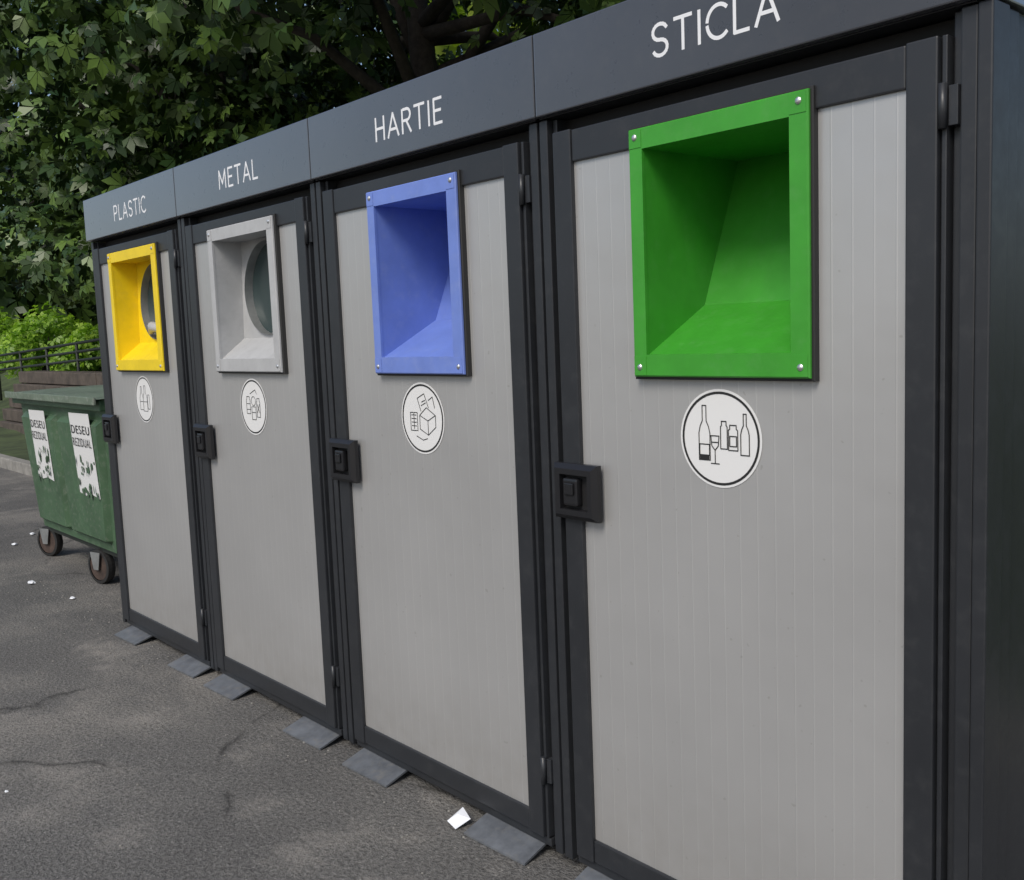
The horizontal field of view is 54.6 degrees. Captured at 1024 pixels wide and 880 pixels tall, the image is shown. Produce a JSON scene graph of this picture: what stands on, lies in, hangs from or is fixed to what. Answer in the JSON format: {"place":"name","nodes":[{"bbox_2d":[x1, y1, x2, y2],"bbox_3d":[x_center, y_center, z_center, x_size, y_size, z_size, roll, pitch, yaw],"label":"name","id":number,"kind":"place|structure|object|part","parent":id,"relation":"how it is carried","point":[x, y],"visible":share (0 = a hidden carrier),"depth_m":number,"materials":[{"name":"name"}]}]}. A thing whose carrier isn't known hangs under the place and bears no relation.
{"place":"outdoors","nodes":[
{"label":"outdoors","id":0,"kind":"place"},
{"bbox_2d":[0,363,101,460],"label":"planted bank terrain","id":1,"kind":"structure","parent":0,"point":[13,443],"depth_m":14.14,"materials":[{"name":"green plant"}]},
{"bbox_2d":[0,312,22,371],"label":"bush","id":2,"kind":"object","parent":1,"relation":"on","point":[7,320],"visible":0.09,"depth_m":24.42,"materials":[{"name":"green plant"}]},
{"bbox_2d":[0,306,27,323],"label":"bush","id":3,"kind":"object","parent":1,"relation":"on","point":[4,314],"visible":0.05,"depth_m":27.06,"materials":[{"name":"green plant"}]},
{"bbox_2d":[0,310,77,378],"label":"bush","id":4,"kind":"object","parent":1,"relation":"on","point":[43,332],"visible":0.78,"depth_m":19.85,"materials":[{"name":"green plant"}]},
{"bbox_2d":[0,102,86,324],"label":"chestnut tree","id":5,"kind":"object","parent":1,"relation":"on","point":[12,303],"visible":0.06,"depth_m":28.25,"materials":[{"name":"green plant"}]},
{"bbox_2d":[12,301,85,369],"bbox_3d":[-10.464,-2.311,23.391,1.844,1.931,2.570,0,7,18],"label":"bush","id":6,"kind":"object","parent":1,"relation":"on","point":[75,322],"visible":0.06,"depth_m":23.07,"materials":[{"name":"green plant"}]},
{"bbox_2d":[0,338,100,400],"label":"iron railing","id":7,"kind":"object","parent":1,"relation":"on","point":[77,360],"visible":0.15,"depth_m":16.00,"materials":[{"name":"grey metal"}]},
{"bbox_2d":[0,371,102,434],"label":"timber retaining wall","id":8,"kind":"structure","parent":1,"relation":"on","point":[29,381],"depth_m":14.47,"materials":[{"name":"brown wood"}]},
{"bbox_2d":[43,319,101,370],"bbox_3d":[-7.983,-1.740,19.235,1.468,1.356,1.973,0,7,23],"label":"bush","id":9,"kind":"object","parent":1,"relation":"on","point":[89,331],"visible":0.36,"depth_m":18.68,"materials":[{"name":"green plant"}]},
{"bbox_2d":[0,23,297,323],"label":"chestnut tree","id":10,"kind":"object","parent":1,"relation":"on","point":[41,298],"depth_m":24.58,"materials":[{"name":"green plant"}]},
{"bbox_2d":[0,0,325,326],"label":"chestnut tree","id":11,"kind":"object","parent":1,"relation":"on","point":[26,109],"visible":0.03,"depth_m":15.44,"materials":[{"name":"green plant"}]},
{"bbox_2d":[0,0,466,323],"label":"chestnut tree","id":12,"kind":"object","parent":1,"relation":"on","point":[222,114],"visible":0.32,"depth_m":10.69,"materials":[{"name":"green plant"}]},
{"bbox_2d":[73,0,623,108],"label":"chestnut tree","id":13,"kind":"object","parent":1,"relation":"on","point":[425,28],"visible":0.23,"depth_m":8.88,"materials":[{"name":"green plant"}]},
{"bbox_2d":[290,0,539,108],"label":"chestnut tree","id":14,"kind":"object","parent":1,"relation":"on","point":[463,47],"depth_m":19.98,"materials":[{"name":"green plant"}]},
{"bbox_2d":[408,0,569,64],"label":"chestnut tree","id":15,"kind":"object","parent":1,"relation":"on","point":[452,47],"depth_m":15.68,"materials":[{"name":"green plant"}]},
{"bbox_2d":[528,0,625,32],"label":"chestnut tree","id":16,"kind":"object","parent":1,"relation":"on","point":[542,3],"depth_m":8.51,"materials":[{"name":"green plant"}]},
{"bbox_2d":[11,0,559,225],"label":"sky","id":17,"kind":"structure","parent":0,"point":[97,0],"materials":[{"name":"white"}]},
{"bbox_2d":[0,467,586,879],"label":"asphalt ground","id":18,"kind":"structure","parent":0,"point":[77,802],"depth_m":3.05,"materials":[{"name":"grey asphalt"}]},
{"bbox_2d":[0,454,32,476],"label":"kerb","id":19,"kind":"structure","parent":18,"relation":"on","point":[18,465],"depth_m":10.91,"materials":[{"name":"concrete"}]},
{"bbox_2d":[4,385,117,583],"bbox_3d":[-2.232,0.212,6.080,1.145,1.076,1.729,-8,8,-41],"label":"green dumpster","id":20,"kind":"object","parent":18,"relation":"on","point":[67,448],"visible":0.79,"depth_m":5.61,"materials":[{"name":"green painted metal"},{"name":"galvanised steel"},{"name":"rubber"}]},
{"bbox_2d":[83,168,214,677],"bbox_3d":[-1.226,-0.114,4.520,1.045,1.984,1.024,-8,8,-41],"label":"recycling cabinet","id":21,"kind":"object","parent":18,"relation":"on","point":[133,230],"visible":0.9,"depth_m":4.20,"materials":[{"name":"grey metal"}]},
{"label":"door panel","id":22,"kind":"part","parent":21,"relation":"part of","materials":[{"name":"silver metal"}]},
{"bbox_2d":[173,118,348,749],"bbox_3d":[-0.562,-0.057,3.765,1.045,1.984,1.011,-8,8,-41],"label":"recycling cabinet","id":23,"kind":"object","parent":18,"relation":"on","point":[246,211],"visible":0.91,"depth_m":3.44,"materials":[{"name":"grey metal"}]},
{"label":"door panel","id":24,"kind":"part","parent":23,"relation":"part of","materials":[{"name":"silver metal"}]},
{"bbox_2d":[4,563,529,879],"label":"gravel crumbs","id":25,"kind":"object","parent":18,"relation":"on","point":[217,701],"visible":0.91,"depth_m":3.52,"materials":[{"name":"gravel"}]},
{"bbox_2d":[308,35,564,865],"bbox_3d":[0.097,0.000,3.015,1.045,1.984,1.011,-8,8,-41],"label":"recycling cabinet","id":26,"kind":"object","parent":18,"relation":"on","point":[429,209],"visible":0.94,"depth_m":2.66,"materials":[{"name":"grey metal"}]},
{"label":"door panel","id":27,"kind":"part","parent":26,"relation":"part of","materials":[{"name":"silver metal"}]},
{"bbox_2d":[447,807,469,828],"bbox_3d":[-0.145,1.026,2.696,0.047,0.031,0.051,-6,7,-28],"label":"crumpled paper","id":28,"kind":"object","parent":18,"relation":"on","point":[460,817],"visible":1,"depth_m":2.69,"materials":[{"name":"white paper"}]},
{"bbox_2d":[533,0,1023,879],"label":"recycling cabinet","id":29,"kind":"object","parent":18,"relation":"on","point":[783,240],"visible":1,"depth_m":1.87,"materials":[{"name":"grey metal"}]},
{"label":"door panel","id":30,"kind":"part","parent":29,"relation":"part of","materials":[{"name":"silver metal"}]}
]}

